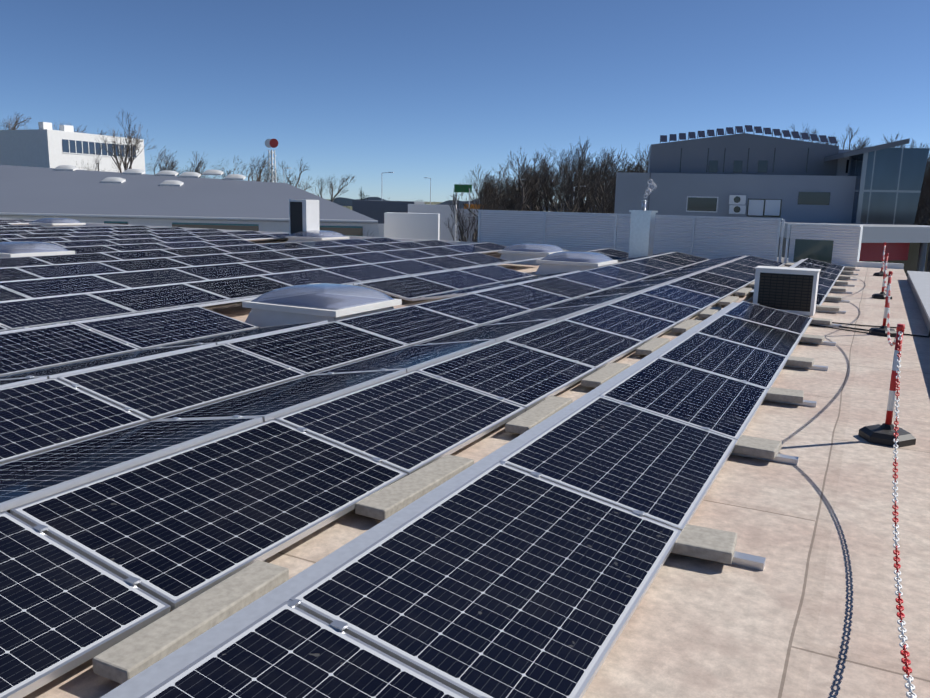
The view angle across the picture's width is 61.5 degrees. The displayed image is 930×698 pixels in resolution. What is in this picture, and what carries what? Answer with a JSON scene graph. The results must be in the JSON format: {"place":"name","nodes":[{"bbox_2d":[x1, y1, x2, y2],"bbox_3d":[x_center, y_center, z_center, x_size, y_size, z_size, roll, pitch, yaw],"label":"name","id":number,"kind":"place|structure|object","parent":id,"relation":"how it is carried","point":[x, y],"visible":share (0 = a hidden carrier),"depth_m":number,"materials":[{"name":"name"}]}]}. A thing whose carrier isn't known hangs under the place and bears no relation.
{"place":"outdoors","nodes":[
{"label":"outdoors","id":0,"kind":"place"},
{"bbox_2d":[0,165,377,236],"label":"hall building","id":1,"kind":"structure","parent":0,"point":[37,193],"depth_m":78.18,"materials":[{"name":"grey metal"}]},
{"bbox_2d":[54,165,245,185],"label":"skylights","id":2,"kind":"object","parent":1,"relation":"on","point":[160,173],"visible":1,"depth_m":91.76,"materials":[{"name":"white plastic"}]},
{"bbox_2d":[326,199,589,212],"bbox_3d":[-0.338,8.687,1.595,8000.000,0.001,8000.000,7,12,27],"label":"ground","id":3,"kind":"structure","parent":0,"point":[350,207],"depth_m":2099.93,"materials":[{"name":"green plant"}]},
{"bbox_2d":[0,112,82,132],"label":"tree","id":4,"kind":"object","parent":3,"relation":"on","point":[14,126],"visible":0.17,"depth_m":152.92,"materials":[{"name":"brown plant"}]},
{"bbox_2d":[0,122,144,173],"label":"white office block","id":5,"kind":"structure","parent":3,"relation":"on","point":[44,145],"depth_m":140.08,"materials":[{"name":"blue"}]},
{"bbox_2d":[146,147,178,174],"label":"tree group","id":6,"kind":"object","parent":3,"relation":"on","point":[161,161],"visible":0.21,"depth_m":183.75,"materials":[{"name":"brown"}]},
{"bbox_2d":[175,151,206,177],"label":"tree group","id":7,"kind":"object","parent":3,"relation":"on","point":[198,165],"visible":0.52,"depth_m":200.60,"materials":[{"name":"brown"}]},
{"bbox_2d":[250,164,286,182],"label":"tree group","id":8,"kind":"object","parent":3,"relation":"on","point":[267,177],"visible":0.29,"depth_m":213.00,"materials":[{"name":"brown"}]},
{"bbox_2d":[265,139,277,182],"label":"sign mast","id":9,"kind":"object","parent":3,"relation":"on","point":[270,143],"visible":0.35,"depth_m":191.16,"materials":[{"name":"white metal"}]},
{"bbox_2d":[276,157,314,191],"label":"tree group","id":10,"kind":"object","parent":3,"relation":"on","point":[289,175],"visible":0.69,"depth_m":223.88,"materials":[{"name":"brown"}]},
{"bbox_2d":[315,173,354,201],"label":"tree group","id":11,"kind":"object","parent":3,"relation":"on","point":[332,191],"visible":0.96,"depth_m":231.92,"materials":[{"name":"brown"}]},
{"bbox_2d":[359,188,368,199],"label":"conifer tree","id":12,"kind":"object","parent":3,"relation":"on","point":[361,198],"visible":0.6,"depth_m":176.34,"materials":[{"name":"green plant"}]},
{"bbox_2d":[352,200,424,237],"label":"building","id":13,"kind":"structure","parent":3,"relation":"on","point":[375,209],"depth_m":149.59,"materials":[{"name":"grey"}]},
{"bbox_2d":[424,177,430,203],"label":"lamp post","id":14,"kind":"object","parent":3,"relation":"on","point":[430,189],"visible":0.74,"depth_m":185.70,"materials":[{"name":"grey metal"}]},
{"bbox_2d":[454,184,471,207],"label":"gantry sign","id":15,"kind":"object","parent":3,"relation":"on","point":[458,187],"visible":0.5,"depth_m":159.88,"materials":[{"name":"green metal"}]},
{"bbox_2d":[464,204,479,208],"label":"orange container","id":16,"kind":"object","parent":3,"relation":"on","point":[471,206],"visible":0.08,"depth_m":189.70,"materials":[{"name":"orange"}]},
{"bbox_2d":[590,157,642,178],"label":"woodland tree","id":17,"kind":"object","parent":3,"relation":"on","point":[622,167],"depth_m":128.13,"materials":[{"name":"brown plant"}]},
{"bbox_2d":[599,151,647,191],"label":"woodland tree","id":18,"kind":"object","parent":3,"relation":"on","point":[641,159],"depth_m":128.25,"materials":[{"name":"brown plant"}]},
{"bbox_2d":[787,123,823,143],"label":"woodland tree","id":19,"kind":"object","parent":3,"relation":"on","point":[799,133],"depth_m":147.89,"materials":[{"name":"brown plant"}]},
{"bbox_2d":[780,135,839,145],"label":"woodland tree","id":20,"kind":"object","parent":3,"relation":"on","point":[828,140],"depth_m":150.01,"materials":[{"name":"brown plant"}]},
{"bbox_2d":[807,126,824,143],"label":"woodland tree","id":21,"kind":"object","parent":3,"relation":"on","point":[814,133],"depth_m":147.54,"materials":[{"name":"brown plant"}]},
{"bbox_2d":[838,124,871,149],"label":"woodland tree","id":22,"kind":"object","parent":3,"relation":"on","point":[851,130],"visible":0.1,"depth_m":151.48,"materials":[{"name":"brown plant"}]},
{"bbox_2d":[853,137,873,149],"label":"woodland tree","id":23,"kind":"object","parent":3,"relation":"on","point":[857,147],"visible":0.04,"depth_m":147.00,"materials":[{"name":"brown plant"}]},
{"bbox_2d":[876,132,929,220],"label":"woodland tree","id":24,"kind":"object","parent":3,"relation":"on","point":[912,146],"depth_m":125.32,"materials":[{"name":"brown plant"}]},
{"bbox_2d":[0,0,929,203],"label":"sky","id":25,"kind":"structure","parent":0,"point":[414,90],"materials":[{"name":"blue"}]},
{"bbox_2d":[329,197,928,214],"bbox_3d":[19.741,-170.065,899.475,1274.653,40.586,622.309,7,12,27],"label":"hills","id":26,"kind":"structure","parent":0,"point":[341,200],"depth_m":903.36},
{"bbox_2d":[614,125,855,257],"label":"blue grey building","id":27,"kind":"structure","parent":0,"point":[744,174],"depth_m":48.56,"materials":[{"name":"metal"}]},
{"bbox_3d":[-27.594,0.385,22.697,70.880,7.190,38.180,7,12,27],"label":"building body","id":28,"kind":"object","parent":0,"visible":0},
{"bbox_2d":[1,241,929,697],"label":"roof deck","id":29,"kind":"structure","parent":28,"relation":"on","point":[809,611],"depth_m":3.78,"materials":[{"name":"beige concrete"}]},
{"bbox_2d":[0,241,74,257],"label":"skylight dome","id":30,"kind":"structure","parent":29,"relation":"on","point":[19,249],"depth_m":17.06,"materials":[{"name":"white plastic"}]},
{"bbox_2d":[29,218,85,226],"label":"skylight dome","id":31,"kind":"structure","parent":29,"relation":"on","point":[57,222],"depth_m":32.96,"materials":[{"name":"white plastic"}]},
{"bbox_2d":[289,199,319,235],"bbox_3d":[-5.558,-4.376,27.037,0.860,1.560,0.605,9,13,35],"label":"vent box","id":32,"kind":"object","parent":29,"relation":"on","point":[303,215],"visible":0.63,"depth_m":26.75,"materials":[{"name":"white paint"}]},
{"bbox_2d":[285,230,349,241],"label":"skylight dome","id":33,"kind":"structure","parent":29,"relation":"on","point":[325,235],"depth_m":26.42,"materials":[{"name":"white plastic"}]},
{"bbox_2d":[242,283,401,327],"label":"skylight dome","id":34,"kind":"structure","parent":29,"relation":"on","point":[307,303],"depth_m":9.75,"materials":[{"name":"white plastic"}]},
{"bbox_2d":[0,219,844,697],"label":"solar panels","id":35,"kind":"object","parent":29,"relation":"on","point":[512,577],"visible":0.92,"depth_m":4.70,"materials":[{"name":"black glass"}]},
{"bbox_2d":[0,243,859,697],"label":"mounting rails","id":36,"kind":"object","parent":29,"relation":"on","point":[176,661],"visible":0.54,"depth_m":3.42,"materials":[{"name":"silver metal"}]},
{"bbox_2d":[92,263,854,683],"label":"concrete ballast blocks","id":37,"kind":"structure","parent":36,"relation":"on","point":[154,641],"depth_m":3.69,"materials":[{"name":"concrete"}]},
{"bbox_2d":[0,218,903,268],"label":"parapet wall","id":38,"kind":"structure","parent":29,"relation":"on","point":[840,245],"depth_m":23.33,"materials":[{"name":"metal"}]},
{"bbox_2d":[498,243,565,264],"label":"skylight dome","id":39,"kind":"structure","parent":29,"relation":"on","point":[519,251],"depth_m":21.29,"materials":[{"name":"white plastic"}]},
{"bbox_2d":[535,251,617,274],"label":"skylight dome","id":40,"kind":"structure","parent":29,"relation":"on","point":[561,262],"depth_m":18.06,"materials":[{"name":"white plastic"}]},
{"bbox_2d":[478,210,782,260],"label":"parapet wall","id":41,"kind":"structure","parent":29,"relation":"on","point":[710,237],"depth_m":25.68,"materials":[{"name":"white metal"}]},
{"bbox_2d":[628,200,657,257],"bbox_3d":[5.118,-3.395,22.569,0.660,1.790,0.660,7,12,27],"label":"exhaust flue","id":42,"kind":"object","parent":29,"relation":"on","point":[642,228],"visible":0.96,"depth_m":22.35,"materials":[{"name":"silver metal"}]},
{"bbox_2d":[644,179,656,197],"bbox_3d":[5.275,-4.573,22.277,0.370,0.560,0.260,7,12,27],"label":"steam","id":43,"kind":"object","parent":42,"relation":"on","point":[645,195],"visible":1,"depth_m":22.31,"materials":[{"name":"white"}]},
{"bbox_2d":[753,266,820,316],"bbox_3d":[4.991,-0.890,12.170,0.910,0.730,0.500,7,12,27],"label":"condenser unit","id":44,"kind":"object","parent":29,"relation":"on","point":[791,290],"visible":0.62,"depth_m":11.95,"materials":[{"name":"white paint"}]},
{"bbox_2d":[810,322,929,337],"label":"roof cables","id":45,"kind":"object","parent":29,"relation":"on","point":[928,336],"visible":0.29,"depth_m":10.90,"materials":[{"name":"black rubber"}]},
{"bbox_2d":[873,242,888,276],"bbox_3d":[10.676,-2.292,19.957,0.320,0.852,0.370,-2,11,-16],"label":"barrier post","id":46,"kind":"object","parent":29,"relation":"on","point":[881,273],"visible":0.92,"depth_m":19.95,"materials":[{"name":"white plastic"}]},
{"bbox_2d":[872,253,891,298],"bbox_3d":[7.952,-1.383,14.815,0.320,0.852,0.370,5,11,18],"label":"barrier post","id":47,"kind":"object","parent":29,"relation":"on","point":[881,295],"visible":0.9,"depth_m":14.80,"materials":[{"name":"red plastic"}]},
{"bbox_2d":[884,257,887,291],"bbox_3d":[6.797,-1.158,12.597,0.026,0.437,4.899,7,12,27],"label":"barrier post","id":48,"kind":"object","parent":47,"relation":"attached to","point":[885,288],"visible":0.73,"depth_m":13.56,"materials":[{"name":"plastic"}]},
{"bbox_2d":[869,271,896,336],"bbox_3d":[5.644,-0.613,10.458,0.320,0.852,0.370,5,11,20],"label":"barrier post","id":49,"kind":"object","parent":29,"relation":"on","point":[880,331],"visible":0.83,"depth_m":10.44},
{"bbox_2d":[887,274,895,345],"bbox_3d":[4.364,-0.349,8.003,0.026,0.442,5.477,7,12,27],"label":"barrier chain","id":50,"kind":"object","parent":49,"relation":"attached to","point":[888,327],"visible":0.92,"depth_m":8.74,"materials":[{"name":"plastic"}]},
{"bbox_2d":[858,324,915,447],"bbox_3d":[3.077,0.243,5.612,0.320,0.852,0.370,2,11,4],"label":"barrier post","id":51,"kind":"object","parent":29,"relation":"on","point":[879,434],"visible":0.94,"depth_m":5.59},
{"bbox_2d":[892,331,916,697],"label":"barrier chain","id":52,"kind":"object","parent":51,"relation":"hanging from","point":[909,679],"visible":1,"depth_m":3.21,"materials":[{"name":"plastic"}]},
{"bbox_2d":[907,271,929,332],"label":"parapet","id":53,"kind":"structure","parent":29,"relation":"on","point":[919,283],"depth_m":14.62,"materials":[{"name":"grey"}]},
{"label":"asphalt yard","id":54,"kind":"structure","parent":0,"visible":0},
{"bbox_2d":[76,108,155,172],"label":"tree","id":55,"kind":"object","parent":54,"relation":"on","point":[127,150],"visible":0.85,"depth_m":125.73,"materials":[{"name":"brown plant"}]},
{"bbox_2d":[146,153,185,175],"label":"tree group","id":56,"kind":"object","parent":54,"relation":"on","point":[172,165],"visible":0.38,"depth_m":163.65,"materials":[{"name":"brown"}]},
{"bbox_2d":[199,152,279,181],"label":"tree","id":57,"kind":"object","parent":54,"relation":"on","point":[259,169],"visible":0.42,"depth_m":169.05,"materials":[{"name":"brown plant"}]},
{"bbox_2d":[384,212,439,239],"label":"truck trailer","id":58,"kind":"object","parent":54,"relation":"on","point":[424,226],"visible":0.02,"depth_m":82.02,"materials":[{"name":"white metal"}]},
{"bbox_2d":[408,204,456,240],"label":"storage building","id":59,"kind":"structure","parent":54,"relation":"on","point":[444,211],"depth_m":104.71,"materials":[{"name":"white"}]},
{"bbox_2d":[446,187,477,241],"bbox_3d":[-0.495,-8.171,63.865,3.886,9.968,5.037,7,12,27],"label":"thin tree","id":60,"kind":"object","parent":54,"relation":"on","point":[462,234],"visible":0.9,"depth_m":63.12,"materials":[{"name":"brown plant"}]},
{"bbox_2d":[456,209,478,241],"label":"tree","id":61,"kind":"object","parent":54,"relation":"on","point":[465,218],"depth_m":129.93,"materials":[{"name":"white"}]},
{"bbox_2d":[450,164,512,216],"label":"woodland tree","id":62,"kind":"object","parent":54,"relation":"on","point":[486,180],"visible":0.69,"depth_m":102.92,"materials":[{"name":"brown plant"}]},
{"bbox_2d":[464,174,516,204],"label":"woodland tree","id":63,"kind":"object","parent":54,"relation":"on","point":[491,184],"depth_m":126.02,"materials":[{"name":"brown plant"}]},
{"bbox_2d":[473,175,508,241],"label":"woodland tree","id":64,"kind":"object","parent":54,"relation":"on","point":[486,201],"visible":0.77,"depth_m":100.68,"materials":[{"name":"brown plant"}]},
{"bbox_2d":[473,162,516,217],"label":"woodland tree","id":65,"kind":"object","parent":54,"relation":"on","point":[501,187],"visible":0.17,"depth_m":118.39,"materials":[{"name":"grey plant"}]},
{"bbox_2d":[494,175,517,210],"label":"woodland tree","id":66,"kind":"object","parent":54,"relation":"on","point":[507,193],"visible":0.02,"depth_m":121.31,"materials":[{"name":"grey plant"}]},
{"bbox_2d":[482,169,545,210],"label":"woodland tree","id":67,"kind":"object","parent":54,"relation":"on","point":[504,207],"visible":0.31,"depth_m":111.14,"materials":[{"name":"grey plant"}]},
{"bbox_2d":[495,166,552,210],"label":"woodland tree","id":68,"kind":"object","parent":54,"relation":"on","point":[520,187],"depth_m":122.39,"materials":[{"name":"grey plant"}]},
{"bbox_2d":[501,155,548,210],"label":"woodland tree","id":69,"kind":"object","parent":54,"relation":"on","point":[522,206],"visible":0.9,"depth_m":107.54,"materials":[{"name":"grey plant"}]},
{"bbox_2d":[508,148,542,209],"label":"woodland tree","id":70,"kind":"object","parent":54,"relation":"on","point":[522,165],"depth_m":131.17,"materials":[{"name":"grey plant"}]},
{"bbox_2d":[505,159,549,210],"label":"woodland tree","id":71,"kind":"object","parent":54,"relation":"on","point":[528,176],"depth_m":122.56,"materials":[{"name":"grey plant"}]},
{"bbox_2d":[494,167,562,210],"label":"woodland tree","id":72,"kind":"object","parent":54,"relation":"on","point":[529,201],"visible":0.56,"depth_m":112.78,"materials":[{"name":"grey plant"}]},
{"bbox_2d":[507,154,559,211],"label":"woodland tree","id":73,"kind":"object","parent":54,"relation":"on","point":[545,176],"visible":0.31,"depth_m":116.00,"materials":[{"name":"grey plant"}]},
{"bbox_2d":[525,151,560,209],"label":"woodland tree","id":74,"kind":"object","parent":54,"relation":"on","point":[535,160],"depth_m":131.60,"materials":[{"name":"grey plant"}]},
{"bbox_2d":[475,196,613,241],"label":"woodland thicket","id":75,"kind":"object","parent":54,"relation":"on","point":[519,210],"visible":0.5,"depth_m":119.60,"materials":[{"name":"brown plant"}]},
{"bbox_2d":[535,178,573,211],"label":"woodland tree","id":76,"kind":"object","parent":54,"relation":"on","point":[556,199],"depth_m":131.13,"materials":[{"name":"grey plant"}]},
{"bbox_2d":[537,160,575,211],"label":"woodland tree","id":77,"kind":"object","parent":54,"relation":"on","point":[559,182],"depth_m":130.80,"materials":[{"name":"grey plant"}]},
{"bbox_2d":[540,143,592,211],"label":"woodland tree","id":78,"kind":"object","parent":54,"relation":"on","point":[551,187],"visible":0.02,"depth_m":121.84,"materials":[{"name":"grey plant"}]},
{"bbox_2d":[542,173,600,211],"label":"woodland tree","id":79,"kind":"object","parent":54,"relation":"on","point":[572,201],"visible":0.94,"depth_m":97.14,"materials":[{"name":"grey plant"}]},
{"bbox_2d":[549,150,602,212],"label":"woodland tree","id":80,"kind":"object","parent":54,"relation":"on","point":[582,162],"visible":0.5,"depth_m":105.58,"materials":[{"name":"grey plant"}]},
{"bbox_2d":[526,149,628,212],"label":"woodland tree","id":81,"kind":"object","parent":54,"relation":"on","point":[551,207],"visible":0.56,"depth_m":105.00,"materials":[{"name":"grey plant"}]},
{"bbox_2d":[551,136,621,212],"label":"woodland tree","id":82,"kind":"object","parent":54,"relation":"on","point":[583,153],"visible":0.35,"depth_m":116.61,"materials":[{"name":"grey plant"}]},
{"bbox_2d":[565,149,616,212],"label":"woodland tree","id":83,"kind":"object","parent":54,"relation":"on","point":[586,175],"visible":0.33,"depth_m":104.87,"materials":[{"name":"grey plant"}]},
{"bbox_2d":[573,158,615,212],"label":"woodland tree","id":84,"kind":"object","parent":54,"relation":"on","point":[604,193],"visible":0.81,"depth_m":93.99,"materials":[{"name":"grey plant"}]},
{"bbox_2d":[578,145,638,213],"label":"woodland tree","id":85,"kind":"object","parent":54,"relation":"on","point":[591,202],"visible":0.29,"depth_m":100.13,"materials":[{"name":"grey plant"}]},
{"bbox_2d":[597,144,650,213],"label":"woodland tree","id":86,"kind":"object","parent":54,"relation":"on","point":[646,164],"visible":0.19,"depth_m":92.72,"materials":[{"name":"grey plant"}]},
{"bbox_2d":[624,163,643,172],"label":"woodland tree","id":87,"kind":"object","parent":54,"relation":"on","point":[632,169],"visible":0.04,"depth_m":115.80,"materials":[{"name":"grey plant"}]},
{"bbox_2d":[632,142,648,171],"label":"woodland tree","id":88,"kind":"object","parent":54,"relation":"on","point":[640,157],"depth_m":122.19,"materials":[{"name":"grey plant"}]},
{"bbox_2d":[779,221,929,275],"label":"building","id":89,"kind":"structure","parent":54,"relation":"on","point":[907,246],"depth_m":39.71,"materials":[{"name":"grey paint"}]},
{"bbox_2d":[847,148,929,224],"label":"glass tower","id":90,"kind":"structure","parent":54,"relation":"on","point":[888,184],"depth_m":44.90,"materials":[{"name":"blue glass"}]},
{"bbox_2d":[824,138,909,161],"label":"roof","id":91,"kind":"structure","parent":90,"relation":"on","point":[869,149],"depth_m":44.23,"materials":[{"name":"grey metal"}]},
{"bbox_2d":[852,136,929,177],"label":"woodland tree","id":92,"kind":"object","parent":54,"relation":"on","point":[906,147],"depth_m":97.20,"materials":[{"name":"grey plant"}]},
{"bbox_2d":[914,187,929,271],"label":"woodland tree","id":93,"kind":"object","parent":54,"relation":"on","point":[924,214],"visible":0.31,"depth_m":82.36,"materials":[{"name":"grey plant"}]},
{"bbox_2d":[914,157,929,224],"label":"woodland tree","id":94,"kind":"object","parent":54,"relation":"on","point":[921,220],"visible":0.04,"depth_m":101.81,"materials":[{"name":"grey plant"}]},
{"bbox_2d":[915,159,929,244],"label":"woodland tree","id":95,"kind":"object","parent":54,"relation":"on","point":[922,199],"visible":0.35,"depth_m":94.42,"materials":[{"name":"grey plant"}]},
{"bbox_2d":[916,181,929,212],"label":"woodland tree","id":96,"kind":"object","parent":54,"relation":"on","point":[924,185],"depth_m":96.72,"materials":[{"name":"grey plant"}]},
{"bbox_2d":[920,174,929,201],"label":"woodland tree","id":97,"kind":"object","parent":54,"relation":"on","point":[926,177],"visible":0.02,"depth_m":87.77,"materials":[{"name":"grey plant"}]}
]}

